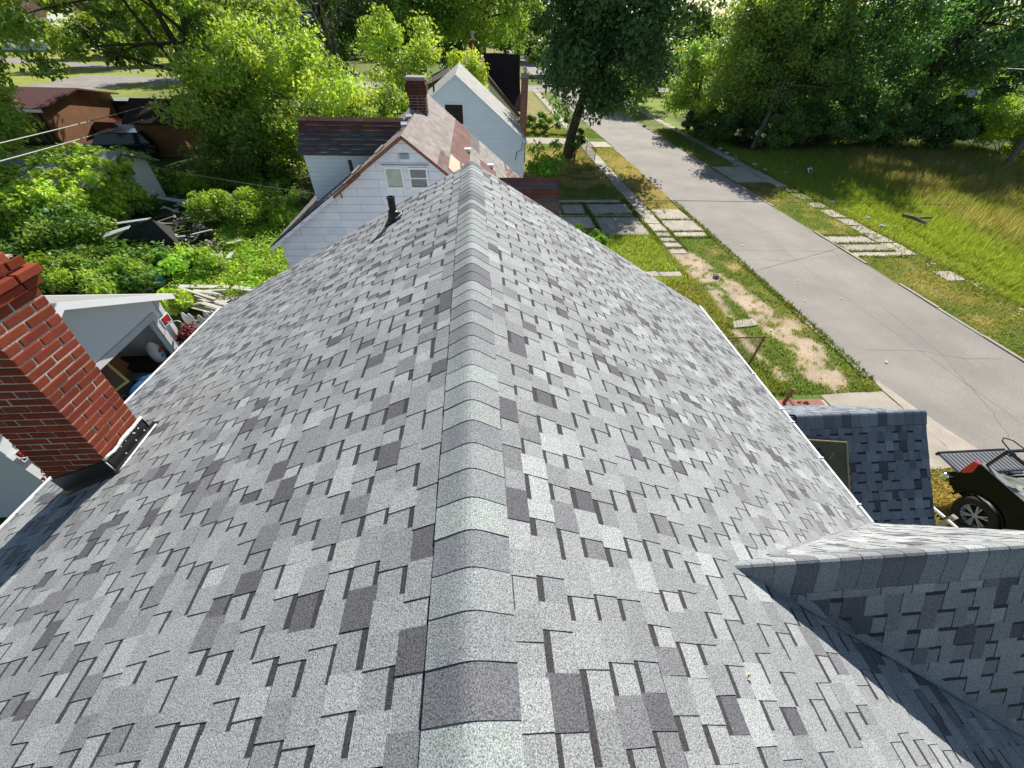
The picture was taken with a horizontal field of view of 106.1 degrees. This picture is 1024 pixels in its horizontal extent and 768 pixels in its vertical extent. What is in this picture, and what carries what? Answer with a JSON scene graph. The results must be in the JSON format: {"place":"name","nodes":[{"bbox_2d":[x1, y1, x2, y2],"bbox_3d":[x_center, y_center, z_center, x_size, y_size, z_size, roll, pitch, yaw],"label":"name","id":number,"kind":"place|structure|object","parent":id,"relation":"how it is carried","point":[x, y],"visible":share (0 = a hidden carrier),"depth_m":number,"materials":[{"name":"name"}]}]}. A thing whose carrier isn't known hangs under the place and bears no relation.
{"place":"outdoors","nodes":[
{"label":"outdoors","id":0,"kind":"place"},
{"bbox_2d":[0,57,138,70],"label":"side road","id":1,"kind":"structure","parent":0,"point":[15,60],"depth_m":70.55,"materials":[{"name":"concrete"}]},
{"bbox_2d":[18,76,127,89],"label":"side road","id":2,"kind":"structure","parent":0,"point":[93,84],"depth_m":53.44,"materials":[{"name":"asphalt"}]},
{"bbox_2d":[145,342,166,362],"bbox_3d":[-9.483,-0.871,10.222,0.330,0.580,0.320,-2,43,-4],"label":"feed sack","id":3,"kind":"object","parent":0,"point":[156,352],"visible":1,"depth_m":10.15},
{"bbox_2d":[426,31,520,119],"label":"house","id":4,"kind":"structure","parent":0,"point":[503,78],"depth_m":30.14,"materials":[{"name":"black"}]},
{"bbox_2d":[427,63,527,177],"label":"house","id":5,"kind":"structure","parent":0,"point":[464,97],"depth_m":20.39,"materials":[{"name":"white"}]},
{"bbox_2d":[0,161,1023,767],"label":"house","id":6,"kind":"structure","parent":0,"point":[470,465],"depth_m":2.30,"materials":[{"name":"grey"}]},
{"bbox_2d":[807,438,850,491],"bbox_3d":[4.458,1.612,5.595,0.993,1.192,1.247,-2,43,-4],"label":"skylight","id":7,"kind":"object","parent":6,"relation":"on","point":[834,453],"visible":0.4,"depth_m":5.64,"materials":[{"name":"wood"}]},
{"bbox_2d":[0,33,1023,527],"bbox_3d":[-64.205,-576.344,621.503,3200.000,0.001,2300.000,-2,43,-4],"label":"ground","id":8,"kind":"structure","parent":0,"point":[820,367],"depth_m":19.46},
{"bbox_2d":[0,45,44,149],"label":"tree","id":9,"kind":"object","parent":8,"relation":"on","point":[11,123],"visible":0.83,"depth_m":18.46,"materials":[{"name":"green plant"}]},
{"bbox_2d":[0,0,99,50],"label":"house","id":10,"kind":"structure","parent":8,"relation":"on","point":[32,6],"depth_m":89.11,"materials":[{"name":"white paint"}]},
{"bbox_2d":[24,250,86,294],"bbox_3d":[-16.926,-4.037,13.984,2.262,1.604,2.205,-2,43,-4],"label":"shrub","id":11,"kind":"object","parent":8,"relation":"on","point":[52,277],"visible":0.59,"depth_m":13.65,"materials":[{"name":"green plant"}]},
{"bbox_2d":[0,86,118,149],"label":"shed","id":12,"kind":"structure","parent":8,"relation":"on","point":[52,108],"depth_m":27.58,"materials":[{"name":"brown paint"}]},
{"bbox_2d":[19,116,56,148],"bbox_3d":[-33.276,-17.506,26.855,2.100,2.000,0.080,-2,43,-4],"label":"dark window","id":13,"kind":"structure","parent":12,"relation":"in","point":[32,141],"depth_m":27.03,"materials":[{"name":"glass"}]},
{"bbox_2d":[10,199,117,252],"bbox_3d":[-19.021,-6.528,16.228,3.981,2.062,3.268,18,46,17],"label":"shrub","id":14,"kind":"object","parent":8,"relation":"on","point":[41,232],"visible":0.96,"depth_m":15.74,"materials":[{"name":"green plant"}]},
{"bbox_2d":[0,141,152,242],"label":"vine thicket","id":15,"kind":"object","parent":8,"relation":"on","point":[117,197],"visible":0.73,"depth_m":17.98,"materials":[{"name":"green plant"}]},
{"bbox_2d":[44,244,112,284],"bbox_3d":[-16.758,-4.624,14.893,2.705,1.236,2.447,-2,43,-4],"label":"shrub","id":16,"kind":"object","parent":8,"relation":"on","point":[98,250],"visible":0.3,"depth_m":14.94,"materials":[{"name":"green plant"}]},
{"bbox_2d":[1,150,165,217],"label":"shed","id":17,"kind":"structure","parent":8,"relation":"on","point":[145,177],"depth_m":18.75,"materials":[{"name":"white paint"}]},
{"bbox_2d":[0,164,180,294],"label":"weeds","id":18,"kind":"object","parent":8,"relation":"on","point":[138,280],"visible":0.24,"depth_m":15.65,"materials":[{"name":"green plant"}]},
{"bbox_2d":[0,293,182,516],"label":"garage","id":19,"kind":"structure","parent":8,"relation":"on","point":[105,329],"depth_m":8.53,"materials":[{"name":"white paint"}]},
{"bbox_2d":[101,363,129,391],"bbox_3d":[-9.545,-0.052,8.818,0.245,0.814,0.965,8,44,6],"label":"picture frame","id":20,"kind":"object","parent":19,"relation":"in","point":[116,379],"visible":0.24,"depth_m":9.15,"materials":[{"name":"yellow wood"}]},
{"bbox_2d":[108,356,132,375],"bbox_3d":[-10.234,-0.406,10.121,0.920,1.816,0.352,-26,50,-27],"label":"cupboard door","id":21,"kind":"structure","parent":19,"relation":"on","point":[118,364],"depth_m":10.07,"materials":[{"name":"brown wood"}]},
{"bbox_2d":[116,372,153,396],"bbox_3d":[-9.797,0.265,10.165,0.776,0.753,0.850,-2,43,-4],"label":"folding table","id":22,"kind":"object","parent":19,"relation":"on","point":[123,390],"visible":0.14,"depth_m":10.02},
{"bbox_2d":[125,374,151,400],"bbox_3d":[-9.332,0.286,9.992,1.649,0.951,2.198,-2,43,-4],"label":"tarp","id":23,"kind":"object","parent":19,"relation":"on","point":[135,385],"visible":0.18,"depth_m":9.62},
{"bbox_2d":[120,355,168,372],"bbox_3d":[-10.053,-0.304,10.671,1.200,0.850,0.500,-2,43,-4],"label":"storage box","id":24,"kind":"object","parent":19,"relation":"on","point":[142,364],"visible":0.36,"depth_m":10.32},
{"bbox_2d":[167,320,197,344],"bbox_3d":[-8.896,-1.438,10.466,0.636,0.682,0.675,-2,43,-4],"label":"hanging basket","id":25,"kind":"object","parent":19,"relation":"hanging from","point":[186,332],"visible":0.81,"depth_m":10.38,"materials":[{"name":"red plant"}]},
{"bbox_2d":[75,252,147,294],"bbox_3d":[-14.961,-3.942,14.189,2.182,1.287,2.418,14,45,12],"label":"shrub","id":26,"kind":"object","parent":8,"relation":"on","point":[95,282],"visible":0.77,"depth_m":13.98,"materials":[{"name":"green plant"}]},
{"bbox_2d":[91,118,134,132],"bbox_3d":[-31.352,-19.928,30.341,4.630,1.459,1.860,4,43,2],"label":"parked car","id":27,"kind":"object","parent":8,"relation":"on","point":[100,125],"visible":0.1,"depth_m":29.47,"materials":[{"name":"red paint"}]},
{"bbox_2d":[68,0,158,65],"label":"tree","id":28,"kind":"object","parent":8,"relation":"on","point":[101,12],"visible":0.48,"depth_m":66.15,"materials":[{"name":"green plant"}]},
{"bbox_2d":[80,128,159,155],"bbox_3d":[-27.507,-16.891,27.125,4.630,1.639,1.860,-7,44,-10],"label":"parked car","id":29,"kind":"object","parent":8,"relation":"on","point":[130,139],"visible":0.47,"depth_m":26.48,"materials":[{"name":"paint"}]},
{"bbox_2d":[111,97,137,117],"bbox_3d":[-33.000,-22.599,32.475,6.630,2.339,2.160,-5,44,-7],"label":"parked van","id":30,"kind":"object","parent":8,"relation":"on","point":[119,104],"visible":0.03,"depth_m":31.44,"materials":[{"name":"paint"}]},
{"bbox_2d":[103,217,181,251],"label":"collapsed roof","id":31,"kind":"structure","parent":8,"relation":"on","point":[150,230],"depth_m":16.78,"materials":[{"name":"black fabric"}]},
{"bbox_2d":[0,0,292,136],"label":"tree","id":32,"kind":"object","parent":8,"relation":"on","point":[16,26],"visible":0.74,"depth_m":22.87,"materials":[{"name":"green plant"}]},
{"bbox_2d":[126,251,172,285],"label":"shrub","id":33,"kind":"object","parent":8,"relation":"on","point":[157,256],"visible":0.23,"depth_m":15.47,"materials":[{"name":"green plant"}]},
{"bbox_2d":[121,98,206,156],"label":"shed","id":34,"kind":"structure","parent":8,"relation":"on","point":[167,139],"depth_m":26.79,"materials":[{"name":"brown"}]},
{"bbox_2d":[157,287,194,315],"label":"shrub","id":35,"kind":"object","parent":8,"relation":"on","point":[183,302],"visible":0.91,"depth_m":12.81,"materials":[{"name":"green plant"}]},
{"bbox_2d":[158,246,226,282],"bbox_3d":[-12.403,-4.792,15.202,2.173,1.274,2.353,-2,43,-4],"label":"shrub","id":36,"kind":"object","parent":8,"relation":"on","point":[197,263],"visible":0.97,"depth_m":14.76,"materials":[{"name":"green plant"}]},
{"bbox_2d":[181,311,213,328],"bbox_3d":[-7.924,-1.690,11.588,2.842,1.682,0.058,-13,45,-16],"label":"picket fence","id":37,"kind":"object","parent":8,"relation":"on","point":[188,318],"visible":0.2,"depth_m":10.89,"materials":[{"name":"white wood"}]},
{"bbox_2d":[182,188,250,224],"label":"shrub","id":38,"kind":"object","parent":8,"relation":"on","point":[200,201],"visible":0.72,"depth_m":18.14,"materials":[{"name":"green plant"}]},
{"bbox_2d":[193,288,241,305],"bbox_3d":[-10.829,-3.211,14.214,1.567,0.072,0.800,12,44,11],"label":"loose board","id":39,"kind":"object","parent":8,"relation":"on","point":[227,299],"visible":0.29,"depth_m":14.14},
{"bbox_2d":[176,130,263,186],"bbox_3d":[-16.662,-13.111,22.650,4.558,2.952,4.095,-2,43,-4],"label":"shrub","id":40,"kind":"object","parent":8,"relation":"on","point":[206,167],"visible":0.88,"depth_m":21.90,"materials":[{"name":"green plant"}]},
{"bbox_2d":[147,22,305,174],"bbox_3d":[-16.301,-16.867,23.369,8.365,7.610,7.411,-2,43,-4],"label":"tree","id":41,"kind":"object","parent":8,"relation":"on","point":[198,116],"visible":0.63,"depth_m":22.18,"materials":[{"name":"green plant"}]},
{"bbox_2d":[163,169,301,298],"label":"weeds","id":42,"kind":"object","parent":8,"relation":"on","point":[274,262],"visible":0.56,"depth_m":17.07,"materials":[{"name":"green plant"}]},
{"bbox_2d":[218,186,291,228],"bbox_3d":[-12.473,-8.561,18.695,2.938,1.969,3.269,-25,50,-26],"label":"shrub","id":43,"kind":"object","parent":8,"relation":"on","point":[240,199],"visible":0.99,"depth_m":18.29,"materials":[{"name":"green plant"}]},
{"bbox_2d":[167,0,345,164],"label":"tree","id":44,"kind":"object","parent":8,"relation":"on","point":[285,69],"visible":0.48,"depth_m":22.44,"materials":[{"name":"green plant"}]},
{"bbox_2d":[250,134,308,181],"bbox_3d":[-14.082,-13.835,23.753,3.539,2.639,3.571,-2,43,-4],"label":"shrub","id":45,"kind":"object","parent":8,"relation":"on","point":[293,162],"visible":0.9,"depth_m":23.13,"materials":[{"name":"green plant"}]},
{"bbox_2d":[263,0,405,105],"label":"tree","id":46,"kind":"object","parent":8,"relation":"on","point":[349,27],"visible":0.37,"depth_m":38.89,"materials":[{"name":"green plant"}]},
{"bbox_2d":[288,0,385,99],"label":"tree","id":47,"kind":"object","parent":8,"relation":"on","point":[326,34],"visible":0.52,"depth_m":30.75,"materials":[{"name":"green plant"}]},
{"bbox_2d":[280,50,393,157],"bbox_3d":[-9.717,-14.586,21.865,6.190,6.686,6.547,-2,43,-4],"label":"young tree","id":48,"kind":"object","parent":8,"relation":"on","point":[346,89],"visible":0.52,"depth_m":19.79,"materials":[{"name":"green plant"}]},
{"bbox_2d":[343,82,409,117],"bbox_3d":[-6.667,-12.822,20.927,4.237,5.558,4.763,-21,48,-23],"label":"young tree","id":49,"kind":"object","parent":8,"relation":"on","point":[384,102],"visible":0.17,"depth_m":19.97,"materials":[{"name":"green plant"}]},
{"bbox_2d":[351,2,443,111],"bbox_3d":[-8.174,-21.825,28.202,6.286,8.621,5.631,18,46,16],"label":"young tree","id":50,"kind":"object","parent":8,"relation":"on","point":[394,69],"visible":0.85,"depth_m":26.03,"materials":[{"name":"green plant"}]},
{"bbox_2d":[345,0,461,74],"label":"tree","id":51,"kind":"object","parent":8,"relation":"on","point":[410,5],"visible":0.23,"depth_m":42.34,"materials":[{"name":"green plant"}]},
{"bbox_2d":[270,75,559,266],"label":"house","id":52,"kind":"structure","parent":8,"relation":"on","point":[360,169],"depth_m":10.56,"materials":[{"name":"white"}]},
{"bbox_2d":[383,167,405,188],"bbox_3d":[-3.049,-5.347,10.000,0.470,0.520,0.050,-2,43,-4],"label":"window","id":53,"kind":"structure","parent":52,"relation":"in","point":[394,177],"depth_m":10.00,"materials":[{"name":"white paint"}]},
{"bbox_2d":[408,167,428,188],"bbox_3d":[-2.432,-5.364,10.048,0.490,0.510,0.050,-2,43,-4],"label":"window","id":54,"kind":"structure","parent":52,"relation":"in","point":[418,176],"depth_m":10.04,"materials":[{"name":"white paint"}]},
{"bbox_2d":[435,2,482,57],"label":"distant tree","id":55,"kind":"object","parent":8,"relation":"on","point":[447,46],"visible":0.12,"depth_m":103.72,"materials":[{"name":"green plant"}]},
{"bbox_2d":[446,44,490,89],"bbox_3d":[-3.119,-19.732,27.452,3.284,6.860,2.546,-2,43,-4],"label":"young tree","id":56,"kind":"object","parent":8,"relation":"on","point":[476,71],"visible":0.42,"depth_m":25.55,"materials":[{"name":"green plant"}]},
{"bbox_2d":[417,0,529,58],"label":"tree","id":57,"kind":"object","parent":8,"relation":"on","point":[472,15],"visible":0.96,"depth_m":40.64,"materials":[{"name":"green plant"}]},
{"bbox_2d":[495,0,545,65],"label":"tree","id":58,"kind":"object","parent":8,"relation":"on","point":[526,36],"visible":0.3,"depth_m":60.92,"materials":[{"name":"green plant"}]},
{"bbox_2d":[520,67,528,161],"bbox_3d":[0.461,-18.575,27.035,0.657,5.628,2.360,18,46,17],"label":"chimney","id":59,"kind":"object","parent":8,"relation":"on","point":[524,96],"visible":0.69,"depth_m":26.78,"materials":[{"name":"brick"}]},
{"bbox_2d":[506,0,566,57],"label":"distant tree","id":60,"kind":"object","parent":8,"relation":"on","point":[542,26],"visible":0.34,"depth_m":98.81,"materials":[{"name":"green plant"}]},
{"bbox_2d":[526,30,560,70],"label":"tree","id":61,"kind":"object","parent":8,"relation":"on","point":[531,58],"visible":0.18,"depth_m":74.53,"materials":[{"name":"green plant"}]},
{"bbox_2d":[518,111,571,131],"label":"shrub","id":62,"kind":"object","parent":8,"relation":"on","point":[544,120],"visible":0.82,"depth_m":36.92,"materials":[{"name":"green plant"}]},
{"bbox_2d":[524,138,567,177],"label":"sumac bush","id":63,"kind":"object","parent":8,"relation":"on","point":[545,167],"visible":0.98,"depth_m":24.12,"materials":[{"name":"green plant"}]},
{"bbox_2d":[567,128,585,158],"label":"shrub","id":64,"kind":"object","parent":8,"relation":"on","point":[580,142],"visible":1,"depth_m":29.58,"materials":[{"name":"green plant"}]},
{"bbox_2d":[531,0,711,158],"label":"maple tree","id":65,"kind":"object","parent":8,"relation":"on","point":[591,43],"visible":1,"depth_m":24.82,"materials":[{"name":"green plant"}]},
{"bbox_2d":[608,21,685,105],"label":"tree","id":66,"kind":"object","parent":8,"relation":"on","point":[648,91],"visible":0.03,"depth_m":49.09,"materials":[{"name":"green plant"}]},
{"bbox_2d":[666,0,733,51],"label":"distant tree","id":67,"kind":"object","parent":8,"relation":"on","point":[707,21],"visible":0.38,"depth_m":114.68,"materials":[{"name":"green plant"}]},
{"bbox_2d":[659,31,741,129],"bbox_3d":[18.611,-29.435,37.809,7.533,8.078,7.163,16,45,15],"label":"tree","id":68,"kind":"object","parent":8,"relation":"on","point":[685,94],"visible":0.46,"depth_m":37.36,"materials":[{"name":"green plant"}]},
{"bbox_2d":[681,107,719,137],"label":"undergrowth","id":69,"kind":"object","parent":8,"relation":"on","point":[697,124],"visible":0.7,"depth_m":36.31,"materials":[{"name":"green plant"}]},
{"bbox_2d":[697,119,734,144],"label":"undergrowth","id":70,"kind":"object","parent":8,"relation":"on","point":[712,132],"visible":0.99,"depth_m":34.17,"materials":[{"name":"green plant"}]},
{"bbox_2d":[715,92,772,142],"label":"undergrowth","id":71,"kind":"object","parent":8,"relation":"on","point":[734,119],"visible":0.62,"depth_m":34.86,"materials":[{"name":"green plant"}]},
{"bbox_2d":[726,335,765,364],"bbox_3d":[6.344,-0.973,11.811,2.478,1.162,0.058,-2,43,-4],"label":"chain link fence","id":72,"kind":"object","parent":8,"relation":"on","point":[756,349],"visible":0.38,"depth_m":11.67,"materials":[{"name":"metal"}]},
{"bbox_2d":[691,0,837,142],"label":"tree","id":73,"kind":"object","parent":8,"relation":"on","point":[734,68],"visible":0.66,"depth_m":31.92,"materials":[{"name":"green plant"}]},
{"bbox_2d":[525,128,1023,527],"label":"grass","id":74,"kind":"structure","parent":8,"relation":"on","point":[870,223],"depth_m":18.32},
{"bbox_2d":[755,113,811,148],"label":"undergrowth","id":75,"kind":"object","parent":8,"relation":"on","point":[780,123],"visible":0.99,"depth_m":32.86,"materials":[{"name":"green plant"}]},
{"bbox_2d":[543,84,1023,377],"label":"kerb","id":76,"kind":"structure","parent":8,"relation":"on","point":[1021,359],"depth_m":15.69,"materials":[{"name":"concrete"}]},
{"bbox_2d":[754,85,814,138],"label":"undergrowth","id":77,"kind":"object","parent":8,"relation":"on","point":[786,107],"visible":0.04,"depth_m":34.60,"materials":[{"name":"green plant"}]},
{"bbox_2d":[559,186,1014,377],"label":"joint weeds","id":78,"kind":"object","parent":8,"relation":"on","point":[630,207],"visible":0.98,"depth_m":19.55,"materials":[{"name":"green plant"}]},
{"bbox_2d":[714,0,877,99],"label":"tree","id":79,"kind":"object","parent":8,"relation":"on","point":[818,19],"depth_m":33.63,"materials":[{"name":"green plant"}]},
{"bbox_2d":[733,0,867,149],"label":"tree","id":80,"kind":"object","parent":8,"relation":"on","point":[781,50],"visible":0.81,"depth_m":30.04,"materials":[{"name":"green plant"}]},
{"bbox_2d":[778,111,840,146],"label":"undergrowth","id":81,"kind":"object","parent":8,"relation":"on","point":[815,118],"visible":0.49,"depth_m":33.80,"materials":[{"name":"green plant"}]},
{"bbox_2d":[798,100,856,146],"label":"undergrowth","id":82,"kind":"object","parent":8,"relation":"on","point":[846,126],"visible":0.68,"depth_m":33.59,"materials":[{"name":"green plant"}]},
{"bbox_2d":[829,85,885,141],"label":"undergrowth","id":83,"kind":"object","parent":8,"relation":"on","point":[861,109],"visible":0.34,"depth_m":34.40,"materials":[{"name":"green plant"}]},
{"bbox_2d":[769,0,973,124],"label":"tree","id":84,"kind":"object","parent":8,"relation":"on","point":[879,12],"visible":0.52,"depth_m":30.45,"materials":[{"name":"green plant"}]},
{"bbox_2d":[842,104,917,147],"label":"undergrowth","id":85,"kind":"object","parent":8,"relation":"on","point":[870,132],"visible":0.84,"depth_m":34.11,"materials":[{"name":"green plant"}]},
{"bbox_2d":[880,102,950,149],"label":"undergrowth","id":86,"kind":"object","parent":8,"relation":"on","point":[913,126],"visible":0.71,"depth_m":33.46,"materials":[{"name":"green plant"}]},
{"bbox_2d":[903,93,976,145],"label":"undergrowth","id":87,"kind":"object","parent":8,"relation":"on","point":[963,99],"visible":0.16,"depth_m":34.47,"materials":[{"name":"green plant"}]},
{"bbox_2d":[879,0,1023,144],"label":"tree","id":88,"kind":"object","parent":8,"relation":"on","point":[976,71],"visible":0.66,"depth_m":31.45,"materials":[{"name":"green plant"}]},
{"bbox_2d":[922,106,988,152],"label":"undergrowth","id":89,"kind":"object","parent":8,"relation":"on","point":[954,129],"visible":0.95,"depth_m":33.15,"materials":[{"name":"green plant"}]},
{"bbox_2d":[912,0,1023,109],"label":"tree","id":90,"kind":"object","parent":8,"relation":"on","point":[1020,32],"visible":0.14,"depth_m":32.78,"materials":[{"name":"green plant"}]},
{"bbox_2d":[921,2,1017,37],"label":"distant tree","id":91,"kind":"object","parent":8,"relation":"on","point":[995,19],"visible":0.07,"depth_m":93.24,"materials":[{"name":"green plant"}]},
{"bbox_2d":[935,437,1023,530],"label":"pickup truck","id":92,"kind":"object","parent":8,"relation":"on","point":[975,475],"visible":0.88,"depth_m":8.10,"materials":[{"name":"black paint"}]},
{"bbox_2d":[978,473,1023,514],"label":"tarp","id":93,"kind":"object","parent":92,"relation":"in","point":[1017,483],"visible":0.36,"depth_m":8.06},
{"bbox_2d":[936,67,1023,121],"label":"vine thicket","id":94,"kind":"object","parent":8,"relation":"on","point":[1007,99],"visible":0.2,"depth_m":35.52,"materials":[{"name":"green plant"}]},
{"bbox_2d":[966,101,1023,155],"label":"vine thicket","id":95,"kind":"object","parent":8,"relation":"on","point":[997,128],"visible":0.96,"depth_m":32.45,"materials":[{"name":"green plant"}]},
{"bbox_2d":[979,17,1023,76],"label":"distant tree","id":96,"kind":"object","parent":8,"relation":"on","point":[990,29],"visible":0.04,"depth_m":76.41,"materials":[{"name":"green plant"}]},
{"bbox_2d":[56,75,1023,99],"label":"cross road","id":97,"kind":"structure","parent":0,"point":[140,79],"depth_m":59.41,"materials":[{"name":"asphalt"}]},
{"bbox_2d":[526,138,610,146],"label":"driveway","id":98,"kind":"structure","parent":0,"point":[549,140],"depth_m":34.73,"materials":[{"name":"concrete"}]},
{"bbox_2d":[559,200,705,276],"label":"neighbour driveway","id":99,"kind":"structure","parent":0,"point":[629,223],"depth_m":21.10,"materials":[{"name":"concrete"}]},
{"bbox_2d":[265,0,1021,38],"label":"sky","id":100,"kind":"structure","parent":0,"point":[718,1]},
{"bbox_2d":[531,89,757,327],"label":"sidewalk","id":101,"kind":"structure","parent":0,"point":[621,186],"depth_m":23.16,"materials":[{"name":"concrete"}]},
{"bbox_2d":[507,48,1023,474],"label":"road","id":102,"kind":"structure","parent":0,"point":[916,377],"depth_m":15.11,"materials":[{"name":"concrete"}]},
{"bbox_2d":[635,163,1017,438],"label":"road cracks","id":103,"kind":"object","parent":102,"relation":"on","point":[880,322],"visible":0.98,"depth_m":14.04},
{"bbox_2d":[712,167,901,257],"bbox_3d":[17.210,-11.444,24.209,2.593,0.091,15.759,-2,43,-4],"label":"apron","id":104,"kind":"object","parent":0,"point":[734,173],"visible":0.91,"depth_m":20.11,"materials":[{"name":"concrete"}]},
{"bbox_2d":[633,105,1022,313],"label":"sidewalk","id":105,"kind":"structure","parent":0,"point":[780,185],"depth_m":23.71,"materials":[{"name":"concrete"}]},
{"bbox_2d":[742,137,1023,295],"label":"tall grass","id":106,"kind":"structure","parent":0,"point":[943,169],"depth_m":26.57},
{"bbox_2d":[820,380,976,469],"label":"driveway","id":107,"kind":"structure","parent":0,"point":[940,437],"depth_m":11.05,"materials":[{"name":"concrete"}]},
{"bbox_2d":[777,399,824,405],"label":"porch steps","id":108,"kind":"structure","parent":107,"relation":"on","point":[790,402],"depth_m":10.29,"materials":[{"name":"brick"}]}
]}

